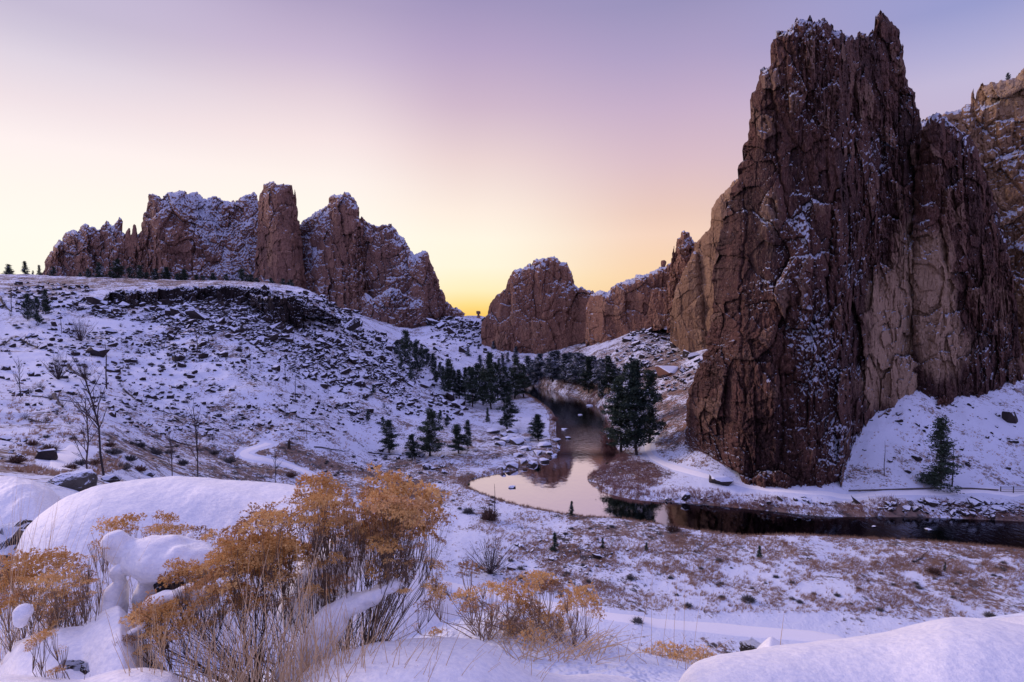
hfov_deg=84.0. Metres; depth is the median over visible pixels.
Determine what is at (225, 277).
conifer tree
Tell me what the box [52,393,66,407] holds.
fallen log
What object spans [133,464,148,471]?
dry bush
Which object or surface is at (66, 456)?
snow
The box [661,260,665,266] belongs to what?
balanced rock
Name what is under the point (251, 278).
conifer tree
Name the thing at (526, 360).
conifer tree
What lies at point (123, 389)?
fallen log
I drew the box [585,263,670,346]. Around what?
rock ridge
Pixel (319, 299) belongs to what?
boulder
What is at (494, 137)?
sky
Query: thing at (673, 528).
dry bush
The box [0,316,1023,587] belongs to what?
slope rubble
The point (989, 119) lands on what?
rock wall
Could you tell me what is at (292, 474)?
dry bush
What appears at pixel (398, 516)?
rabbitbrush
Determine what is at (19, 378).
bare tree
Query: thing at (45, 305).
conifer tree
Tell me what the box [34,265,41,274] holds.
conifer tree
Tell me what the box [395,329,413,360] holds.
conifer tree
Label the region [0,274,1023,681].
ground
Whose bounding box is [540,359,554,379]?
conifer tree
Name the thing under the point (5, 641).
pale grass stalks
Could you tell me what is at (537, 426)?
conifer tree
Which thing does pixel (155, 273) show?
conifer tree
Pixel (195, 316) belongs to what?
talus rubble
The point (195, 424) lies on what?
bare tree
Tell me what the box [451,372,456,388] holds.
conifer tree
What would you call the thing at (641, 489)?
bank willows
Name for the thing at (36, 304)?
conifer tree
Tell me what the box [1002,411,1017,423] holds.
boulder
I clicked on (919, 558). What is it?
fallen log
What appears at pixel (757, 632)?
trail
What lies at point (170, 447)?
bare tree
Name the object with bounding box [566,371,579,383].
conifer tree
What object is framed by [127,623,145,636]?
snow clump
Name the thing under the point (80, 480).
boulder
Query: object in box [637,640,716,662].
rabbitbrush
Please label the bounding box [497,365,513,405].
conifer tree
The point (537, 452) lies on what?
boulder
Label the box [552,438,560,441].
boulder
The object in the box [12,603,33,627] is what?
snow clump
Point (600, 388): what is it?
conifer tree
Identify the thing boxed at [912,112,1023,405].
rock buttress
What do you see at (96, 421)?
bare tree
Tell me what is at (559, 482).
river
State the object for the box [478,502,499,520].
dry bush
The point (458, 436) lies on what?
conifer tree
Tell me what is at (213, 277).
conifer tree
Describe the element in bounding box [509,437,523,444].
boulder
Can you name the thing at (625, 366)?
conifer tree
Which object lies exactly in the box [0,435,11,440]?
boulder
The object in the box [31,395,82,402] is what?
fallen log
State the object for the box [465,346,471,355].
conifer tree
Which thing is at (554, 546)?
conifer tree
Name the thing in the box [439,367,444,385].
conifer tree
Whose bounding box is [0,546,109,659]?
rabbitbrush
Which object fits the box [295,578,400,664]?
snow clump
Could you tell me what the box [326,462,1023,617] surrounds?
dry grass
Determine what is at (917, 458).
boulder
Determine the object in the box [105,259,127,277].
conifer tree
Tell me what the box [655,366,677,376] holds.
boulder
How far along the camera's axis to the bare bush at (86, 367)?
142.30 m
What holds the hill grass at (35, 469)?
on the ground at (482, 452)
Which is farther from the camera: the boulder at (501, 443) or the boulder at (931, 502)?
the boulder at (501, 443)
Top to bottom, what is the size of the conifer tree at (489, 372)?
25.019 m
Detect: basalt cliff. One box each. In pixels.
[103,284,271,306]
[250,293,340,326]
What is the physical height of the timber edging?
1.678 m
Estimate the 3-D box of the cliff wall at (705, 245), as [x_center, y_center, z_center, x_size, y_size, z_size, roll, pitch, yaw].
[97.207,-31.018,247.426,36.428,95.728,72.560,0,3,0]
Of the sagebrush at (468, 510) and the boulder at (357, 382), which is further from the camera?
the boulder at (357, 382)
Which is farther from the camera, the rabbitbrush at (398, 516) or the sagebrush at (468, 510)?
the sagebrush at (468, 510)
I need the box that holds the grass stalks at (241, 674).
[105,535,732,681]
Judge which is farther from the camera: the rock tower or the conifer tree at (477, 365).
the conifer tree at (477, 365)
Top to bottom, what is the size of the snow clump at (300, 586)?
0.620 m
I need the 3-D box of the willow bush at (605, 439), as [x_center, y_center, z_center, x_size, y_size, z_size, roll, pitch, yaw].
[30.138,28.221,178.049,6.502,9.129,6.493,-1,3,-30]
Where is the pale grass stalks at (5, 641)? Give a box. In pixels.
[0,475,151,664]
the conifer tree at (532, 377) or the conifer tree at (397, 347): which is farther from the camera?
the conifer tree at (532, 377)
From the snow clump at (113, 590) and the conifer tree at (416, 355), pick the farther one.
the conifer tree at (416, 355)
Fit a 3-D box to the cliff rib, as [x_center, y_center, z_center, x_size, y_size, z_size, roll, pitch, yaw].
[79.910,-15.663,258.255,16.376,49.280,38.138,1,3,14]
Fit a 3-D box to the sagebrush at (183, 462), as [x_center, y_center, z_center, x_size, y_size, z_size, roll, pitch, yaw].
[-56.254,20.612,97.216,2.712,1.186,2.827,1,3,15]
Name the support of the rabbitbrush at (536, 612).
on the ground at (482, 452)
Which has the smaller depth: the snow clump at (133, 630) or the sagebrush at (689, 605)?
the snow clump at (133, 630)
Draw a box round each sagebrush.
[71,457,89,465]
[105,445,125,454]
[118,460,135,469]
[125,452,137,460]
[134,441,148,446]
[150,446,163,454]
[177,458,189,464]
[210,449,220,454]
[220,456,238,462]
[461,507,474,513]
[625,575,634,580]
[629,616,643,625]
[683,602,692,607]
[739,593,758,603]
[981,610,995,617]
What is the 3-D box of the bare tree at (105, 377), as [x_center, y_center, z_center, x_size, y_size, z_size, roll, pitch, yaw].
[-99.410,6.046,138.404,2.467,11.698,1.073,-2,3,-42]
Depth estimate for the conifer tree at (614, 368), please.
255.58 m
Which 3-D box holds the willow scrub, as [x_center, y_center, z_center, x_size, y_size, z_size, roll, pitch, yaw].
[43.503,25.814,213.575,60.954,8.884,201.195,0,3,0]
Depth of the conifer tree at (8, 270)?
369.91 m
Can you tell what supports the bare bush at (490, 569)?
on the ground at (482, 452)
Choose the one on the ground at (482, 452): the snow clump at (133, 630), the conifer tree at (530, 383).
the conifer tree at (530, 383)
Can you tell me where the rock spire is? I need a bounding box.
[666,230,694,333]
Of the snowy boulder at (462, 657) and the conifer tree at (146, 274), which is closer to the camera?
the snowy boulder at (462, 657)
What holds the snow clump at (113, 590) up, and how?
on the snowy boulder at (90, 642)
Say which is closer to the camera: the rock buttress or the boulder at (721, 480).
the boulder at (721, 480)
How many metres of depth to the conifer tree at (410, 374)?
241.57 m
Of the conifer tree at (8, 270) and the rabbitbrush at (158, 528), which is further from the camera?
the conifer tree at (8, 270)
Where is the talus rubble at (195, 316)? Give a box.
[0,281,480,424]
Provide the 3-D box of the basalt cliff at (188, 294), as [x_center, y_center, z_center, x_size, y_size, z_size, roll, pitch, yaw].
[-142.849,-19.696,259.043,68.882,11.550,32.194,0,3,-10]
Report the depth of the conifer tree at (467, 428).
165.08 m
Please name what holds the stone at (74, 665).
on the snowy boulder at (136, 675)
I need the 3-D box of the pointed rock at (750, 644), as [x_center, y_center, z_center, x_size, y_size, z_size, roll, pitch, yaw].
[1.723,2.183,3.821,0.364,0.519,0.720,2,3,31]
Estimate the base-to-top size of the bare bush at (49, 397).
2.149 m
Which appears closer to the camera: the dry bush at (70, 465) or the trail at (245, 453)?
the dry bush at (70, 465)
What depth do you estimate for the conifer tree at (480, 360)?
328.98 m
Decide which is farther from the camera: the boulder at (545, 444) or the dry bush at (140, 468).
the boulder at (545, 444)
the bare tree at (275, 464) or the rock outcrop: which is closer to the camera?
the bare tree at (275, 464)
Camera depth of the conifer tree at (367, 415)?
179.33 m
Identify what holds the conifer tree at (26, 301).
on the ground at (482, 452)
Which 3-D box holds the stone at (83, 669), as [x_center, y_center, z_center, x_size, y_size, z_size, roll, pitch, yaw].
[-1.670,1.303,2.282,0.091,0.056,0.113,1,3,15]
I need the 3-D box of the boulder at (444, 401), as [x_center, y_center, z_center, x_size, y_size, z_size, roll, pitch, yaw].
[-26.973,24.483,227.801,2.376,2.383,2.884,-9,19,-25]
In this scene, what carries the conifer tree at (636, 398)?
on the ground at (482, 452)
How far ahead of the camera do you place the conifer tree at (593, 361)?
275.74 m
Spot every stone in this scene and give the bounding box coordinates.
[58,660,83,670]
[80,662,89,674]
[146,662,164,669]
[153,579,183,592]
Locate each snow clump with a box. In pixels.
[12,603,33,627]
[98,564,128,613]
[100,530,226,616]
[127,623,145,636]
[141,584,215,611]
[186,532,193,538]
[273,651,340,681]
[277,531,374,634]
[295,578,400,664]
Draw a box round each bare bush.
[40,347,89,378]
[44,391,54,399]
[59,316,94,340]
[71,358,100,378]
[456,529,516,573]
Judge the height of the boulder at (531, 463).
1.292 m
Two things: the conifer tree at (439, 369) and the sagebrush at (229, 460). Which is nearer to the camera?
the sagebrush at (229, 460)
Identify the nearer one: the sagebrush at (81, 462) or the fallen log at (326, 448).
the sagebrush at (81, 462)
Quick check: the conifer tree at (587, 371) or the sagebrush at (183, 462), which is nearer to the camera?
the sagebrush at (183, 462)
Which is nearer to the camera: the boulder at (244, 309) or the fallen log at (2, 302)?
the fallen log at (2, 302)
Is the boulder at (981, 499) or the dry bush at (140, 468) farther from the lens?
the boulder at (981, 499)
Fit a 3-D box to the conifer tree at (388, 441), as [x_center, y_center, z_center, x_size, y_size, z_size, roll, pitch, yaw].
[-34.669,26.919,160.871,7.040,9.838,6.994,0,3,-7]
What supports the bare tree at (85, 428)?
on the ground at (482, 452)
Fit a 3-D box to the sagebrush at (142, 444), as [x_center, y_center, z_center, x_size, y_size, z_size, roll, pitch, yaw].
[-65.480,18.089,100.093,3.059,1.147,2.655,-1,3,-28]
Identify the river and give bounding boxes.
[468,386,1023,548]
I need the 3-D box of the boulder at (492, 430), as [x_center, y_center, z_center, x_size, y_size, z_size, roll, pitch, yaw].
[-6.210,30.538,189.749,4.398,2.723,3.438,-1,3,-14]
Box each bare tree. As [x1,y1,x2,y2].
[13,356,23,396]
[70,389,101,468]
[71,355,107,475]
[102,345,107,388]
[161,428,174,475]
[184,400,201,476]
[272,450,280,482]
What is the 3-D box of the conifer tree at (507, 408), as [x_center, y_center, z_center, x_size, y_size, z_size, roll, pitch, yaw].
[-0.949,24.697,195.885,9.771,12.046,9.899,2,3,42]
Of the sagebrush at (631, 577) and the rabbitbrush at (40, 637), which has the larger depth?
the sagebrush at (631, 577)
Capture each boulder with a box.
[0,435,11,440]
[0,476,457,662]
[0,606,159,679]
[0,667,181,681]
[34,448,65,459]
[46,469,97,491]
[99,305,108,308]
[100,300,108,304]
[101,474,121,482]
[112,308,122,312]
[143,471,155,476]
[198,341,206,346]
[219,351,227,356]
[239,307,247,311]
[271,365,280,371]
[291,637,637,681]
[307,316,315,320]
[313,297,322,301]
[354,380,361,386]
[385,344,393,351]
[390,379,399,385]
[436,321,444,328]
[441,399,447,404]
[487,428,499,433]
[494,441,505,445]
[501,436,511,442]
[505,462,518,468]
[506,428,517,432]
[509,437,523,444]
[513,453,522,456]
[519,458,526,464]
[520,446,531,450]
[528,461,537,465]
[533,450,541,454]
[537,441,551,447]
[539,458,548,461]
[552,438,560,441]
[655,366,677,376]
[679,617,1023,681]
[709,474,733,485]
[902,505,910,509]
[911,455,922,461]
[924,497,938,506]
[970,496,990,504]
[990,504,1007,510]
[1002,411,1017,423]
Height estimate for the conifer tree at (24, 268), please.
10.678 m
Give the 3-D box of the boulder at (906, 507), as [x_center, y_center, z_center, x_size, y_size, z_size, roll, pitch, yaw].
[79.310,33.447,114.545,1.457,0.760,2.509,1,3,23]
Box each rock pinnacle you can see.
[124,228,132,256]
[130,224,137,256]
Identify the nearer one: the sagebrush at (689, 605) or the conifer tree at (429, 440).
the sagebrush at (689, 605)
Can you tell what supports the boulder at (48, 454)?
on the ground at (482, 452)
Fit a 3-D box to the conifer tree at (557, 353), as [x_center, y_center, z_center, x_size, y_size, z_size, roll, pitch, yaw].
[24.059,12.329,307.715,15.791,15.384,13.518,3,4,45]
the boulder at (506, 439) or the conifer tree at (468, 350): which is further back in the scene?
the conifer tree at (468, 350)
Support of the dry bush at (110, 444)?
on the ground at (482, 452)
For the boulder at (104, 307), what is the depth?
229.81 m
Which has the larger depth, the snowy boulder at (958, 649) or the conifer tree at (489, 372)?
the conifer tree at (489, 372)
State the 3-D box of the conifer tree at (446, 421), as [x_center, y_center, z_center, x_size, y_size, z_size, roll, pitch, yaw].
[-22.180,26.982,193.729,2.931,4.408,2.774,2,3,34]
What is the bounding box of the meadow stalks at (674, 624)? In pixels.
[540,546,783,680]
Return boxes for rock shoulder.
[360,216,464,320]
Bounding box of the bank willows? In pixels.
[579,393,1023,520]
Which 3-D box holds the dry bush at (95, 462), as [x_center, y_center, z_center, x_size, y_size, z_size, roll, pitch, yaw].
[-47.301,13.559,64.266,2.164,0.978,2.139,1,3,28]
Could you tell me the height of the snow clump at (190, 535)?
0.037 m
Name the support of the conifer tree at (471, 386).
on the ground at (482, 452)
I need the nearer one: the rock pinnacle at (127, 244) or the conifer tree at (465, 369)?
the conifer tree at (465, 369)
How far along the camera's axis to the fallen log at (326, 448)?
143.85 m
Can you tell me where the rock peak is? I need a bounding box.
[299,192,367,311]
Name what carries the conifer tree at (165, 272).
on the ground at (482, 452)
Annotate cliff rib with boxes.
[669,251,706,352]
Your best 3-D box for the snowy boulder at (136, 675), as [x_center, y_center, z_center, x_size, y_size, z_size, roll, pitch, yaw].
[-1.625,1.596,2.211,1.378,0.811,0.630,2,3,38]
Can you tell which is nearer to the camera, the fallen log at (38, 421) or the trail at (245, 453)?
the fallen log at (38, 421)
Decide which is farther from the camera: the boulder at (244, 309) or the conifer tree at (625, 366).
the boulder at (244, 309)
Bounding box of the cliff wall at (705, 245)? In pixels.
[694,178,737,349]
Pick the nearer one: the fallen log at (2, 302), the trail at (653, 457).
the trail at (653, 457)
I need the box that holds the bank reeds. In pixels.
[458,394,1023,550]
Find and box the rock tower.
[684,9,921,488]
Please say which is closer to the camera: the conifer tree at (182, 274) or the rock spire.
the rock spire
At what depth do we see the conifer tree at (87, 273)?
333.26 m
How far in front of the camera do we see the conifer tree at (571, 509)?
111.87 m
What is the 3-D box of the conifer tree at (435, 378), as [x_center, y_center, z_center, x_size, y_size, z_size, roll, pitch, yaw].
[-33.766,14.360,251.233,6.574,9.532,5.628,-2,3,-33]
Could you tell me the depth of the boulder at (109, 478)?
52.78 m
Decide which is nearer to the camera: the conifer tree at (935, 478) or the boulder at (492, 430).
the conifer tree at (935, 478)
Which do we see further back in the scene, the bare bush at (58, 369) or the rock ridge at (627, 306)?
the rock ridge at (627, 306)
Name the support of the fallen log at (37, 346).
on the ground at (482, 452)
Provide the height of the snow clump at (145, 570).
0.453 m
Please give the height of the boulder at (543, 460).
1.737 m
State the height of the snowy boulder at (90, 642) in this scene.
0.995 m
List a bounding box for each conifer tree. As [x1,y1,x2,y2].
[0,264,14,274]
[18,293,32,320]
[21,261,30,273]
[30,296,44,323]
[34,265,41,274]
[38,289,53,313]
[47,267,56,275]
[83,268,91,277]
[92,262,107,277]
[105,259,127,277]
[124,267,136,277]
[132,264,145,278]
[143,272,150,279]
[150,269,159,279]
[156,267,172,279]
[176,269,188,279]
[207,273,217,280]
[222,274,229,280]
[236,268,249,281]
[247,274,254,281]
[286,279,294,285]
[364,410,370,419]
[378,419,400,452]
[392,340,401,354]
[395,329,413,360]
[397,358,404,369]
[402,433,420,459]
[406,339,425,372]
[407,367,414,378]
[415,408,447,456]
[422,348,433,367]
[429,363,440,381]
[430,353,436,368]
[437,362,443,374]
[438,410,443,419]
[439,358,456,392]
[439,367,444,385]
[443,414,449,425]
[444,423,472,453]
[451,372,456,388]
[452,369,466,398]
[461,367,468,392]
[462,367,482,406]
[462,419,472,448]
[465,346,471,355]
[470,363,480,393]
[476,367,486,404]
[477,351,499,408]
[478,355,483,367]
[485,407,489,421]
[487,363,500,397]
[495,396,521,429]
[497,358,502,372]
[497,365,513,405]
[501,355,507,366]
[508,357,528,398]
[512,346,519,357]
[519,364,534,396]
[522,355,530,375]
[526,360,536,383]
[526,413,546,440]
[527,353,545,379]
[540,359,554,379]
[542,351,560,381]
[548,350,562,374]
[549,532,559,551]
[556,353,572,382]
[563,352,583,384]
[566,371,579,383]
[567,501,574,516]
[569,353,587,381]
[577,356,596,393]
[580,355,597,383]
[589,358,606,385]
[596,355,618,391]
[597,380,607,398]
[600,375,640,453]
[600,537,604,549]
[611,362,631,423]
[612,358,654,455]
[612,364,620,383]
[640,369,668,443]
[756,545,762,558]
[915,416,964,494]
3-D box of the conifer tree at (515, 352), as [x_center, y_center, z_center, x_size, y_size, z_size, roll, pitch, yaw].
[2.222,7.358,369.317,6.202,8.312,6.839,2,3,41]
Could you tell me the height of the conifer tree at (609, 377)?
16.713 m
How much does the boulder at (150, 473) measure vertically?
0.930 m
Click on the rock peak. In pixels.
(333, 249)
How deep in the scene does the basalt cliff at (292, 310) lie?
240.04 m
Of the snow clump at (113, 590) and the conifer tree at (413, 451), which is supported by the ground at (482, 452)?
the conifer tree at (413, 451)
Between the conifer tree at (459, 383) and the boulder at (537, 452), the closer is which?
the boulder at (537, 452)
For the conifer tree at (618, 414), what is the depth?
161.15 m
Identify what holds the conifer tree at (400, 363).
on the ground at (482, 452)
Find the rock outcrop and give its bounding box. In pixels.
[481,256,594,353]
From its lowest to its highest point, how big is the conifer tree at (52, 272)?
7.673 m
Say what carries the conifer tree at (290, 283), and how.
on the ground at (482, 452)
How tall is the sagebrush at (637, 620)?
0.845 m
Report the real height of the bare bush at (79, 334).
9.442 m
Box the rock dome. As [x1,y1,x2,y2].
[359,288,426,328]
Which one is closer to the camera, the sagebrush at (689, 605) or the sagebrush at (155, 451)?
the sagebrush at (689, 605)
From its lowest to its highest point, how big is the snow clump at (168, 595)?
0.122 m
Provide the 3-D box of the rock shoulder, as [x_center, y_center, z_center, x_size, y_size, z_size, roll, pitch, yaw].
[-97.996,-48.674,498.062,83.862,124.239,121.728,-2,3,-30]
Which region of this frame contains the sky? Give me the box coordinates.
[0,0,1023,316]
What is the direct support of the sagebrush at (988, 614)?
on the ground at (482, 452)
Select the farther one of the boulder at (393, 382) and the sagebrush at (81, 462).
the boulder at (393, 382)
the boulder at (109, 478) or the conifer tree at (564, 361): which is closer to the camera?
the boulder at (109, 478)
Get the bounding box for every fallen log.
[0,298,11,311]
[15,336,39,347]
[28,418,50,422]
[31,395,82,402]
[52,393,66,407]
[67,363,96,383]
[122,388,144,404]
[314,446,348,450]
[368,451,398,454]
[912,551,927,561]
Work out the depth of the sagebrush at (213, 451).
120.42 m
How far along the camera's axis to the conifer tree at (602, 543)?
94.70 m
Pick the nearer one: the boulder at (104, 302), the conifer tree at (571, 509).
the conifer tree at (571, 509)
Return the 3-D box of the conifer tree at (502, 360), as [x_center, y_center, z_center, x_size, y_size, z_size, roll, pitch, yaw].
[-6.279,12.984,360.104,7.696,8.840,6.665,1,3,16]
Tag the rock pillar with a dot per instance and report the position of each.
(278, 255)
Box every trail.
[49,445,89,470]
[240,443,317,488]
[442,580,1023,641]
[645,430,1023,498]
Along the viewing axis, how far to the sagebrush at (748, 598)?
76.81 m
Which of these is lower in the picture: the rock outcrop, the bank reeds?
the bank reeds
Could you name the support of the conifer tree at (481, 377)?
on the ground at (482, 452)
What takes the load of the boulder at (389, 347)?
on the ground at (482, 452)
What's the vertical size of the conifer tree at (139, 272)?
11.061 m
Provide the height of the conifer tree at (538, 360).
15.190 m
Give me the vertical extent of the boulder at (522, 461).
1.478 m
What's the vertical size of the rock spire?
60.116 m
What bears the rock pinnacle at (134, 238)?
on the snowy cliff at (193, 233)
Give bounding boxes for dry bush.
[1,452,28,462]
[23,438,41,445]
[37,441,65,449]
[60,463,79,468]
[88,456,103,464]
[102,440,117,446]
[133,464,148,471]
[284,471,297,477]
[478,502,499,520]
[666,522,680,531]
[925,565,944,575]
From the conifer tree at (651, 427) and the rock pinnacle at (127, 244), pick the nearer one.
the conifer tree at (651, 427)
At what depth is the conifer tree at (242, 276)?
332.62 m
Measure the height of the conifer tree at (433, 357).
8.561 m
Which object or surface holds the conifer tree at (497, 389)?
on the ground at (482, 452)
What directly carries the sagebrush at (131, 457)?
on the ground at (482, 452)
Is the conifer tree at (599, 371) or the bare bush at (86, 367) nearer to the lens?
the bare bush at (86, 367)
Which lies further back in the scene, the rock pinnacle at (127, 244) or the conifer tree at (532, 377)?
the rock pinnacle at (127, 244)
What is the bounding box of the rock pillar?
[253,181,306,289]
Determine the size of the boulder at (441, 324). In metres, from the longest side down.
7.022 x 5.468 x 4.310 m
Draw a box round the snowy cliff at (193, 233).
[122,190,258,280]
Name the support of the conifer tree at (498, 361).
on the ground at (482, 452)
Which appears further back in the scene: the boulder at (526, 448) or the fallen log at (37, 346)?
the fallen log at (37, 346)
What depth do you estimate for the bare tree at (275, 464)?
110.46 m
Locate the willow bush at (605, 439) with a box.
[599,416,616,443]
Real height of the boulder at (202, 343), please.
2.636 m
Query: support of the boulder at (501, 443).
on the ground at (482, 452)
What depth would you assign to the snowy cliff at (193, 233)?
512.76 m
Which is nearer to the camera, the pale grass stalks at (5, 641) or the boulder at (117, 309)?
the pale grass stalks at (5, 641)
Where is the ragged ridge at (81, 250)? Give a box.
[42,217,129,276]
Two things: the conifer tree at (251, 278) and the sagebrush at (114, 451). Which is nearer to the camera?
the sagebrush at (114, 451)
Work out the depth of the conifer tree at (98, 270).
333.12 m
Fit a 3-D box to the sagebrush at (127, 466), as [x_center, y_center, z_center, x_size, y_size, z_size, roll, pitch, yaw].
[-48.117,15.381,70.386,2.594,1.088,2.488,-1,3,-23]
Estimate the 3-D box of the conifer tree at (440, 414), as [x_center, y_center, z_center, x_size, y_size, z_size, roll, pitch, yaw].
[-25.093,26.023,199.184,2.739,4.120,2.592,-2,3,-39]
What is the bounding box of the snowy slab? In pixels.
[0,476,60,524]
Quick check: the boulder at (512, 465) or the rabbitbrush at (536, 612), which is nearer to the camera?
the rabbitbrush at (536, 612)
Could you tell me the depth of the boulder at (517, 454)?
158.10 m
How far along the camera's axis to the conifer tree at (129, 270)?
333.22 m
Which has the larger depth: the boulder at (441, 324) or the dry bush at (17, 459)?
the boulder at (441, 324)
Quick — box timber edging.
[848,487,998,490]
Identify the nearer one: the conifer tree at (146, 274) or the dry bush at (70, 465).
the dry bush at (70, 465)
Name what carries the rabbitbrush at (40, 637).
on the ground at (482, 452)
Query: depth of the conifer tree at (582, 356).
290.62 m
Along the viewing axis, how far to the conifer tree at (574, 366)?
289.77 m
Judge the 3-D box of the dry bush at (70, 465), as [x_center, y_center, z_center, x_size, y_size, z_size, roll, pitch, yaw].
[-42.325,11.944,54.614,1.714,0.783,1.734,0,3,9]
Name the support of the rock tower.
on the ground at (482, 452)
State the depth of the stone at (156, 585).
2.69 m
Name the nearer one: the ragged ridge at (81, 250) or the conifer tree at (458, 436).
the conifer tree at (458, 436)
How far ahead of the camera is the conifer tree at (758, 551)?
92.18 m
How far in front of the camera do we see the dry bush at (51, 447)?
68.45 m
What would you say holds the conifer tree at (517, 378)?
on the ground at (482, 452)
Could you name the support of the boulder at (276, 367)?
on the ground at (482, 452)
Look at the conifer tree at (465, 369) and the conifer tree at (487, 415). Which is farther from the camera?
the conifer tree at (465, 369)
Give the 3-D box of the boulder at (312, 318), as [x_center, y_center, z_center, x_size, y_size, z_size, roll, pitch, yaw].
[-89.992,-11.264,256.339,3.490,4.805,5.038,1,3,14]
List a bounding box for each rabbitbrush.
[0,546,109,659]
[23,628,86,678]
[88,510,219,681]
[116,462,456,681]
[410,560,604,650]
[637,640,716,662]
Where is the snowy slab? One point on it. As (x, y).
(9, 495)
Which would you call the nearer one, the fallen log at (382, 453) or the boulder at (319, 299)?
the fallen log at (382, 453)
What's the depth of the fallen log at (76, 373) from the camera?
148.87 m
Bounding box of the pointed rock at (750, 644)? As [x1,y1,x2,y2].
[739,637,783,650]
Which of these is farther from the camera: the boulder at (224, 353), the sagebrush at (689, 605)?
the boulder at (224, 353)
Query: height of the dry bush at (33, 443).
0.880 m
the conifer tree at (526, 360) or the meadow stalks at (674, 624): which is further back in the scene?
the conifer tree at (526, 360)
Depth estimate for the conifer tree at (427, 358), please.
272.13 m
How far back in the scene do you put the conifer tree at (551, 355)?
305.58 m
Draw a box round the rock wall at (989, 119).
[920,68,1023,362]
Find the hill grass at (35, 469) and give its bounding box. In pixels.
[0,278,1023,505]
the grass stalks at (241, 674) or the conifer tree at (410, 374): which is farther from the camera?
the conifer tree at (410, 374)
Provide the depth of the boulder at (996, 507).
113.43 m
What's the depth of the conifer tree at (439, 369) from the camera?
268.85 m
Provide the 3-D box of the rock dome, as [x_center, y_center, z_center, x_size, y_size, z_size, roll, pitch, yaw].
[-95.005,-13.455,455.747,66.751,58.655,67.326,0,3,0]
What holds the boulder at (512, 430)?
on the ground at (482, 452)
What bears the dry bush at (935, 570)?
on the ground at (482, 452)
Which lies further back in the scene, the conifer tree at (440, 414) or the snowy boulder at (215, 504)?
the conifer tree at (440, 414)
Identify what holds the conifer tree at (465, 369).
on the ground at (482, 452)

